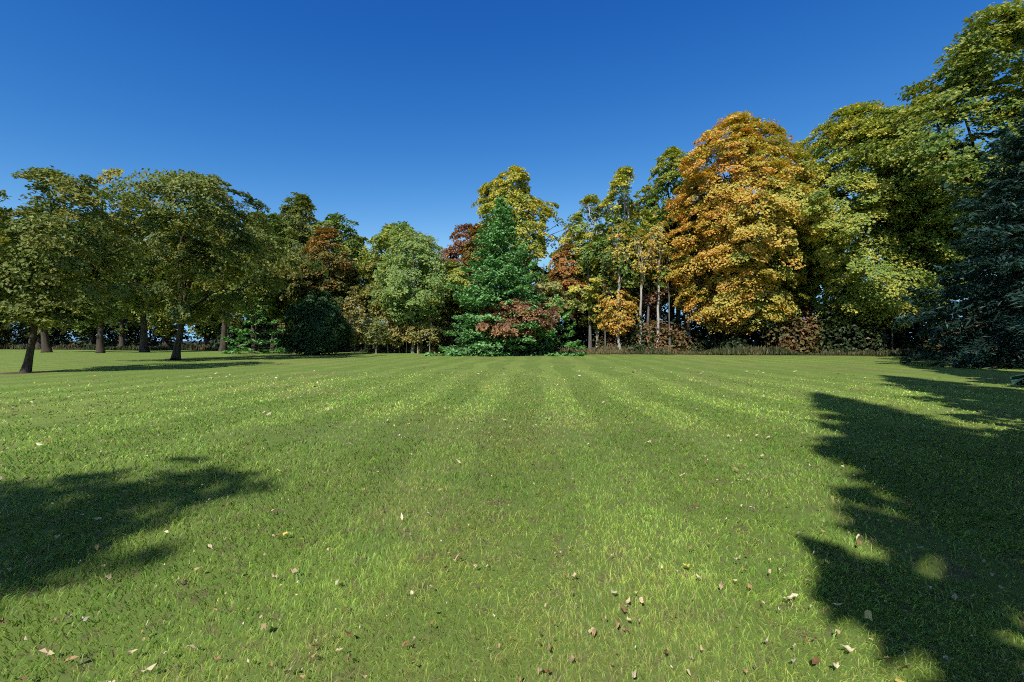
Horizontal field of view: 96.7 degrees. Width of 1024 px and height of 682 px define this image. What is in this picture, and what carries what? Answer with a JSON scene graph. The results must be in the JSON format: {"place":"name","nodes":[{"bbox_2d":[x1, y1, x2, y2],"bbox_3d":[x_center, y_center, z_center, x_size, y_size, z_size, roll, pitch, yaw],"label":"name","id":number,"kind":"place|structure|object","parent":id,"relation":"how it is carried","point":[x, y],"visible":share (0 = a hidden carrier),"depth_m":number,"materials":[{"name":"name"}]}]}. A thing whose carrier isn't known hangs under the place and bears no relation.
{"place":"outdoors","nodes":[
{"label":"outdoors","id":0,"kind":"place"},
{"bbox_2d":[0,341,1023,681],"bbox_3d":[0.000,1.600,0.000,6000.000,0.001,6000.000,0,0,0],"label":"lawn ground","id":1,"kind":"structure","parent":0,"point":[62,369],"depth_m":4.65,"materials":[{"name":"green plant"}]},
{"bbox_2d":[0,207,15,344],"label":"tree","id":2,"kind":"object","parent":1,"relation":"on","point":[2,329],"visible":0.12,"depth_m":98.02,"materials":[{"name":"green plant"}]},
{"bbox_2d":[1,291,19,346],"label":"tree","id":3,"kind":"object","parent":1,"relation":"on","point":[9,333],"depth_m":114.37,"materials":[{"name":"green plant"}]},
{"bbox_2d":[11,319,30,336],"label":"tree","id":4,"kind":"object","parent":1,"relation":"on","point":[17,325],"depth_m":108.63,"materials":[{"name":"green plant"}]},
{"bbox_2d":[3,215,73,347],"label":"tree","id":5,"kind":"object","parent":1,"relation":"on","point":[38,342],"visible":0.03,"depth_m":98.03,"materials":[{"name":"green plant"}]},
{"bbox_2d":[9,181,73,351],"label":"tree","id":6,"kind":"object","parent":1,"relation":"on","point":[45,345],"visible":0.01,"depth_m":63.62,"materials":[{"name":"green plant"}]},
{"bbox_2d":[0,165,152,372],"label":"lawn tree","id":7,"kind":"object","parent":1,"relation":"on","point":[71,266],"visible":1,"depth_m":22.27,"materials":[{"name":"green plant"}]},
{"bbox_2d":[65,222,90,346],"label":"tree","id":8,"kind":"object","parent":1,"relation":"on","point":[73,333],"visible":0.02,"depth_m":111.32,"materials":[{"name":"green plant"}]},
{"bbox_2d":[39,210,147,352],"bbox_3d":[-53.611,-7.769,58.760,9.620,19.011,11.352,0,0,0],"label":"tree","id":9,"kind":"object","parent":1,"relation":"on","point":[100,347],"visible":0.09,"depth_m":59.77,"materials":[{"name":"green plant"}]},
{"bbox_2d":[71,303,119,345],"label":"tree","id":10,"kind":"object","parent":1,"relation":"on","point":[89,330],"visible":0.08,"depth_m":97.31,"materials":[{"name":"green plant"}]},
{"bbox_2d":[109,250,139,346],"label":"tree","id":11,"kind":"object","parent":1,"relation":"on","point":[122,325],"visible":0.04,"depth_m":93.99,"materials":[{"name":"green plant"}]},
{"bbox_2d":[112,298,148,340],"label":"tree","id":12,"kind":"object","parent":1,"relation":"on","point":[129,327],"visible":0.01,"depth_m":106.73,"materials":[{"name":"green plant"}]},
{"bbox_2d":[108,191,164,351],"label":"tree","id":13,"kind":"object","parent":1,"relation":"on","point":[143,345],"visible":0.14,"depth_m":65.09,"materials":[{"name":"green plant"}]},
{"bbox_2d":[0,167,328,359],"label":"lawn tree","id":14,"kind":"object","parent":1,"relation":"on","point":[179,245],"visible":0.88,"depth_m":36.44,"materials":[{"name":"green plant"}]},
{"bbox_2d":[131,230,200,345],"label":"tree","id":15,"kind":"object","parent":1,"relation":"on","point":[166,330],"visible":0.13,"depth_m":92.53,"materials":[{"name":"green plant"}]},
{"bbox_2d":[153,235,185,344],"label":"tree","id":16,"kind":"object","parent":1,"relation":"on","point":[173,322],"visible":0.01,"depth_m":105.75,"materials":[{"name":"green plant"}]},
{"bbox_2d":[158,197,232,346],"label":"tree","id":17,"kind":"object","parent":1,"relation":"on","point":[207,332],"visible":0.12,"depth_m":86.29,"materials":[{"name":"green plant"}]},
{"bbox_2d":[182,200,241,351],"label":"tree","id":18,"kind":"object","parent":1,"relation":"on","point":[223,344],"visible":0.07,"depth_m":69.33,"materials":[{"name":"green plant"}]},
{"bbox_2d":[217,211,279,348],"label":"tree","id":19,"kind":"object","parent":1,"relation":"on","point":[256,212],"visible":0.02,"depth_m":87.33,"materials":[{"name":"green plant"}]},
{"bbox_2d":[213,221,285,352],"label":"tree","id":20,"kind":"object","parent":1,"relation":"on","point":[263,298],"visible":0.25,"depth_m":58.62,"materials":[{"name":"green plant"}]},
{"bbox_2d":[221,298,288,353],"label":"conifer tree","id":21,"kind":"object","parent":1,"relation":"on","point":[274,332],"visible":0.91,"depth_m":57.48,"materials":[{"name":"green plant"}]},
{"bbox_2d":[240,213,294,351],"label":"tree","id":22,"kind":"object","parent":1,"relation":"on","point":[278,301],"visible":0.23,"depth_m":65.32,"materials":[{"name":"green plant"}]},
{"bbox_2d":[270,192,321,331],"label":"tree","id":23,"kind":"object","parent":1,"relation":"on","point":[286,208],"visible":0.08,"depth_m":85.00,"materials":[{"name":"green plant"}]},
{"bbox_2d":[281,211,319,307],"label":"tree","id":24,"kind":"object","parent":1,"relation":"on","point":[315,220],"visible":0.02,"depth_m":98.50,"materials":[{"name":"green plant"}]},
{"bbox_2d":[276,194,336,303],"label":"tree","id":25,"kind":"object","parent":1,"relation":"on","point":[301,203],"visible":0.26,"depth_m":66.91,"materials":[{"name":"green plant"}]},
{"bbox_2d":[277,289,353,354],"bbox_3d":[-22.482,-2.046,52.495,8.351,7.972,7.981,0,0,0],"label":"yew shrub","id":26,"kind":"object","parent":1,"relation":"on","point":[316,334],"visible":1,"depth_m":50.16,"materials":[{"name":"green plant"}]},
{"bbox_2d":[269,225,363,318],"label":"tree","id":27,"kind":"object","parent":1,"relation":"on","point":[341,278],"visible":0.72,"depth_m":59.64,"materials":[{"name":"brown plant"}]},
{"bbox_2d":[298,212,371,345],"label":"tree","id":28,"kind":"object","parent":1,"relation":"on","point":[333,220],"visible":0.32,"depth_m":79.80,"materials":[{"name":"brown plant"}]},
{"bbox_2d":[331,235,368,322],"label":"tree","id":29,"kind":"object","parent":1,"relation":"on","point":[364,247],"visible":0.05,"depth_m":94.13,"materials":[{"name":"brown plant"}]},
{"bbox_2d":[342,286,366,353],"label":"tree sapling","id":30,"kind":"object","parent":1,"relation":"on","point":[357,329],"visible":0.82,"depth_m":56.84,"materials":[{"name":"green plant"}]},
{"bbox_2d":[354,313,377,352],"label":"tree sapling","id":31,"kind":"object","parent":1,"relation":"on","point":[368,315],"visible":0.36,"depth_m":60.64,"materials":[{"name":"green plant"}]},
{"bbox_2d":[357,316,392,353],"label":"tree sapling","id":32,"kind":"object","parent":1,"relation":"on","point":[371,329],"visible":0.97,"depth_m":57.28,"materials":[{"name":"green plant"}]},
{"bbox_2d":[350,256,406,352],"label":"tree","id":33,"kind":"object","parent":1,"relation":"on","point":[374,304],"visible":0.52,"depth_m":61.26,"materials":[{"name":"green plant"}]},
{"bbox_2d":[374,297,396,352],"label":"tree sapling","id":34,"kind":"object","parent":1,"relation":"on","point":[385,317],"visible":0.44,"depth_m":58.98,"materials":[{"name":"green plant"}]},
{"bbox_2d":[358,233,416,320],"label":"tree","id":35,"kind":"object","parent":1,"relation":"on","point":[374,246],"visible":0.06,"depth_m":81.27,"materials":[{"name":"green plant"}]},
{"bbox_2d":[354,221,436,329],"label":"tree","id":36,"kind":"object","parent":1,"relation":"on","point":[379,237],"visible":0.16,"depth_m":68.28,"materials":[{"name":"green plant"}]},
{"bbox_2d":[383,315,411,352],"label":"tree sapling","id":37,"kind":"object","parent":1,"relation":"on","point":[398,340],"visible":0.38,"depth_m":58.96,"materials":[{"name":"green plant"}]},
{"bbox_2d":[389,319,413,352],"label":"tree sapling","id":38,"kind":"object","parent":1,"relation":"on","point":[402,332],"visible":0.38,"depth_m":58.72,"materials":[{"name":"green plant"}]},
{"bbox_2d":[370,221,450,352],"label":"tree","id":39,"kind":"object","parent":1,"relation":"on","point":[400,300],"visible":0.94,"depth_m":57.26,"materials":[{"name":"green plant"}]},
{"bbox_2d":[403,313,431,353],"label":"tree sapling","id":40,"kind":"object","parent":1,"relation":"on","point":[414,335],"visible":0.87,"depth_m":56.99,"materials":[{"name":"green plant"}]},
{"bbox_2d":[417,316,443,350],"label":"tree sapling","id":41,"kind":"object","parent":1,"relation":"on","point":[431,327],"visible":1,"depth_m":56.62,"materials":[{"name":"green plant"}]},
{"bbox_2d":[422,297,452,346],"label":"tree sapling","id":42,"kind":"object","parent":1,"relation":"on","point":[438,322],"visible":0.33,"depth_m":61.20,"materials":[{"name":"green plant"}]},
{"bbox_2d":[424,264,463,343],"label":"tree","id":43,"kind":"object","parent":1,"relation":"on","point":[456,322],"visible":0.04,"depth_m":68.88,"materials":[{"name":"green plant"}]},
{"bbox_2d":[422,260,478,348],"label":"tree","id":44,"kind":"object","parent":1,"relation":"on","point":[457,276],"visible":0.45,"depth_m":60.80,"materials":[{"name":"green plant"}]},
{"bbox_2d":[437,223,483,343],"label":"orange tree","id":45,"kind":"object","parent":1,"relation":"on","point":[452,252],"visible":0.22,"depth_m":64.48,"materials":[{"name":"brown plant"}]},
{"bbox_2d":[457,223,495,342],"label":"tree","id":46,"kind":"object","parent":1,"relation":"on","point":[466,256],"visible":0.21,"depth_m":62.74,"materials":[{"name":"brown plant"}]},
{"bbox_2d":[423,197,573,356],"bbox_3d":[-0.966,-6.164,51.941,16.270,20.716,14.899,0,0,26],"label":"spruce","id":47,"kind":"object","parent":1,"relation":"on","point":[481,297],"visible":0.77,"depth_m":49.89,"materials":[{"name":"green plant"}]},
{"bbox_2d":[0,343,1011,355],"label":"lawn edge weeds","id":48,"kind":"object","parent":1,"relation":"on","point":[728,350],"visible":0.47,"depth_m":55.49,"materials":[{"name":"green plant"}]},
{"bbox_2d":[1,258,1018,350],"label":"understory back","id":49,"kind":"object","parent":1,"relation":"on","point":[56,338],"visible":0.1,"depth_m":102.31,"materials":[{"name":"green plant"}]},
{"bbox_2d":[0,366,1023,681],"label":"fallen leaves","id":50,"kind":"object","parent":1,"relation":"on","point":[570,656],"visible":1,"depth_m":2.96,"materials":[{"name":"brown plant"}]},
{"bbox_2d":[493,264,548,335],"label":"tree","id":51,"kind":"object","parent":1,"relation":"on","point":[536,270],"visible":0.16,"depth_m":66.37,"materials":[{"name":"green plant"}]},
{"bbox_2d":[471,165,571,294],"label":"yellow tree","id":52,"kind":"object","parent":1,"relation":"on","point":[528,203],"visible":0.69,"depth_m":67.26,"materials":[{"name":"brown plant"}]},
{"bbox_2d":[476,298,574,355],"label":"tree","id":53,"kind":"object","parent":1,"relation":"on","point":[501,331],"visible":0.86,"depth_m":47.60,"materials":[{"name":"brown plant"}]},
{"bbox_2d":[522,294,586,355],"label":"conifer tree","id":54,"kind":"object","parent":1,"relation":"on","point":[564,335],"visible":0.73,"depth_m":50.40,"materials":[{"name":"green plant"}]},
{"bbox_2d":[526,281,584,340],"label":"tree","id":55,"kind":"object","parent":1,"relation":"on","point":[550,290],"visible":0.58,"depth_m":57.93,"materials":[{"name":"green plant"}]},
{"bbox_2d":[547,254,586,311],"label":"tree","id":56,"kind":"object","parent":1,"relation":"on","point":[569,262],"visible":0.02,"depth_m":77.26,"materials":[{"name":"brown plant"}]},
{"bbox_2d":[548,242,597,348],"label":"russet tree","id":57,"kind":"object","parent":1,"relation":"on","point":[556,273],"visible":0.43,"depth_m":61.61,"materials":[{"name":"brown plant"}]},
{"bbox_2d":[207,283,954,352],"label":"understory","id":58,"kind":"object","parent":1,"relation":"on","point":[897,337],"visible":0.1,"depth_m":63.32,"materials":[{"name":"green plant"}]},
{"bbox_2d":[545,194,622,342],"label":"young tree","id":59,"kind":"object","parent":1,"relation":"on","point":[579,237],"visible":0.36,"depth_m":65.24,"materials":[{"name":"green plant"}]},
{"bbox_2d":[565,257,631,347],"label":"tree","id":60,"kind":"object","parent":1,"relation":"on","point":[590,294],"visible":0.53,"depth_m":59.84,"materials":[{"name":"yellow plant"}]},
{"bbox_2d":[593,273,640,344],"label":"orange tree","id":61,"kind":"object","parent":1,"relation":"on","point":[613,324],"visible":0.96,"depth_m":56.91,"materials":[{"name":"brown plant"}]},
{"bbox_2d":[599,219,641,353],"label":"bare tree","id":62,"kind":"object","parent":1,"relation":"on","point":[618,256],"visible":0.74,"depth_m":57.31,"materials":[{"name":"yellow plant"}]},
{"bbox_2d":[574,214,669,345],"bbox_3d":[15.019,-7.745,61.029,14.261,19.105,13.527,0,0,0],"label":"tree","id":63,"kind":"object","parent":1,"relation":"on","point":[596,246],"visible":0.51,"depth_m":59.25,"materials":[{"name":"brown plant"}]},
{"bbox_2d":[589,165,655,341],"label":"young tree","id":64,"kind":"object","parent":1,"relation":"on","point":[623,175],"visible":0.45,"depth_m":65.03,"materials":[{"name":"green plant"}]},
{"bbox_2d":[248,303,1015,354],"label":"understory","id":65,"kind":"object","parent":1,"relation":"on","point":[865,340],"visible":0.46,"depth_m":55.28,"materials":[{"name":"brown plant"}]},
{"bbox_2d":[625,228,657,343],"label":"bare tree","id":66,"kind":"object","parent":1,"relation":"on","point":[642,268],"visible":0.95,"depth_m":57.51,"materials":[{"name":"yellow plant"}]},
{"bbox_2d":[631,259,679,323],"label":"tree","id":67,"kind":"object","parent":1,"relation":"on","point":[652,297],"visible":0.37,"depth_m":60.98,"materials":[{"name":"brown plant"}]},
{"bbox_2d":[643,209,676,347],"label":"bare tree","id":68,"kind":"object","parent":1,"relation":"on","point":[654,243],"visible":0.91,"depth_m":58.01,"materials":[{"name":"yellow plant"}]},
{"bbox_2d":[629,146,703,337],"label":"young tree","id":69,"kind":"object","parent":1,"relation":"on","point":[671,175],"visible":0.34,"depth_m":65.10,"materials":[{"name":"green plant"}]},
{"bbox_2d":[642,202,724,346],"bbox_3d":[23.608,-8.725,63.371,11.549,20.852,15.412,0,0,16],"label":"tree","id":70,"kind":"object","parent":1,"relation":"on","point":[673,226],"visible":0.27,"depth_m":59.88,"materials":[{"name":"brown plant"}]},
{"bbox_2d":[661,251,721,350],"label":"tree","id":71,"kind":"object","parent":1,"relation":"on","point":[680,306],"visible":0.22,"depth_m":59.72,"materials":[{"name":"orange plant"}]},
{"bbox_2d":[418,224,970,351],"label":"tree trunks","id":72,"kind":"object","parent":1,"relation":"on","point":[590,332],"visible":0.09,"depth_m":59.50,"materials":[{"name":"brown plant"}]},
{"bbox_2d":[690,201,741,346],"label":"tree","id":73,"kind":"object","parent":1,"relation":"on","point":[720,272],"visible":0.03,"depth_m":61.94,"materials":[{"name":"orange plant"}]},
{"bbox_2d":[694,184,759,295],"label":"tree","id":74,"kind":"object","parent":1,"relation":"on","point":[745,239],"visible":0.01,"depth_m":67.96,"materials":[{"name":"brown plant"}]},
{"bbox_2d":[657,110,834,346],"bbox_3d":[28.815,-13.561,56.695,21.946,30.487,20.938,0,0,0],"label":"autumn tree","id":75,"kind":"object","parent":1,"relation":"on","point":[761,291],"visible":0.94,"depth_m":53.41,"materials":[{"name":"brown plant"}]},
{"bbox_2d":[739,174,846,351],"bbox_3d":[37.024,-10.280,60.990,11.115,24.013,12.004,0,0,-27],"label":"tree","id":76,"kind":"object","parent":1,"relation":"on","point":[808,276],"visible":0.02,"depth_m":59.02,"materials":[{"name":"green plant"}]},
{"bbox_2d":[788,216,824,341],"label":"tree","id":77,"kind":"object","parent":1,"relation":"on","point":[811,274],"visible":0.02,"depth_m":59.38,"materials":[{"name":"green plant"}]},
{"bbox_2d":[755,214,857,304],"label":"tree","id":78,"kind":"object","parent":1,"relation":"on","point":[821,285],"depth_m":69.52,"materials":[{"name":"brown plant"}]},
{"bbox_2d":[754,100,982,348],"bbox_3d":[41.318,-13.656,56.473,25.685,30.760,22.172,0,0,0],"label":"tree","id":79,"kind":"object","parent":1,"relation":"on","point":[868,205],"visible":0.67,"depth_m":50.32,"materials":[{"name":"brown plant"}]},
{"bbox_2d":[806,0,1023,327],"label":"tall tree","id":80,"kind":"object","parent":1,"relation":"on","point":[969,67],"visible":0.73,"depth_m":46.47,"materials":[{"name":"green plant"}]},
{"bbox_2d":[893,141,995,336],"bbox_3d":[50.432,-10.789,53.076,13.853,25.338,10.445,0,0,-21],"label":"tree","id":81,"kind":"object","parent":1,"relation":"on","point":[961,146],"visible":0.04,"depth_m":51.17,"materials":[{"name":"green plant"}]},
{"bbox_2d":[891,105,1023,369],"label":"conifer tree","id":82,"kind":"object","parent":1,"relation":"on","point":[1001,325],"visible":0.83,"depth_m":27.62,"materials":[{"name":"green plant"}]},
{"bbox_2d":[899,124,1023,362],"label":"conifer tree","id":83,"kind":"object","parent":1,"relation":"on","point":[1005,131],"visible":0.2,"depth_m":38.22,"materials":[{"name":"green plant"}]},
{"bbox_2d":[1010,373,1023,386],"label":"branch","id":84,"kind":"object","parent":1,"relation":"on","point":[1018,379],"visible":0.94,"depth_m":15.70,"materials":[{"name":"green plant"}]},
{"bbox_2d":[0,0,1023,340],"label":"sky","id":85,"kind":"structure","parent":0,"point":[381,112],"materials":[{"name":"blue"}]}
]}

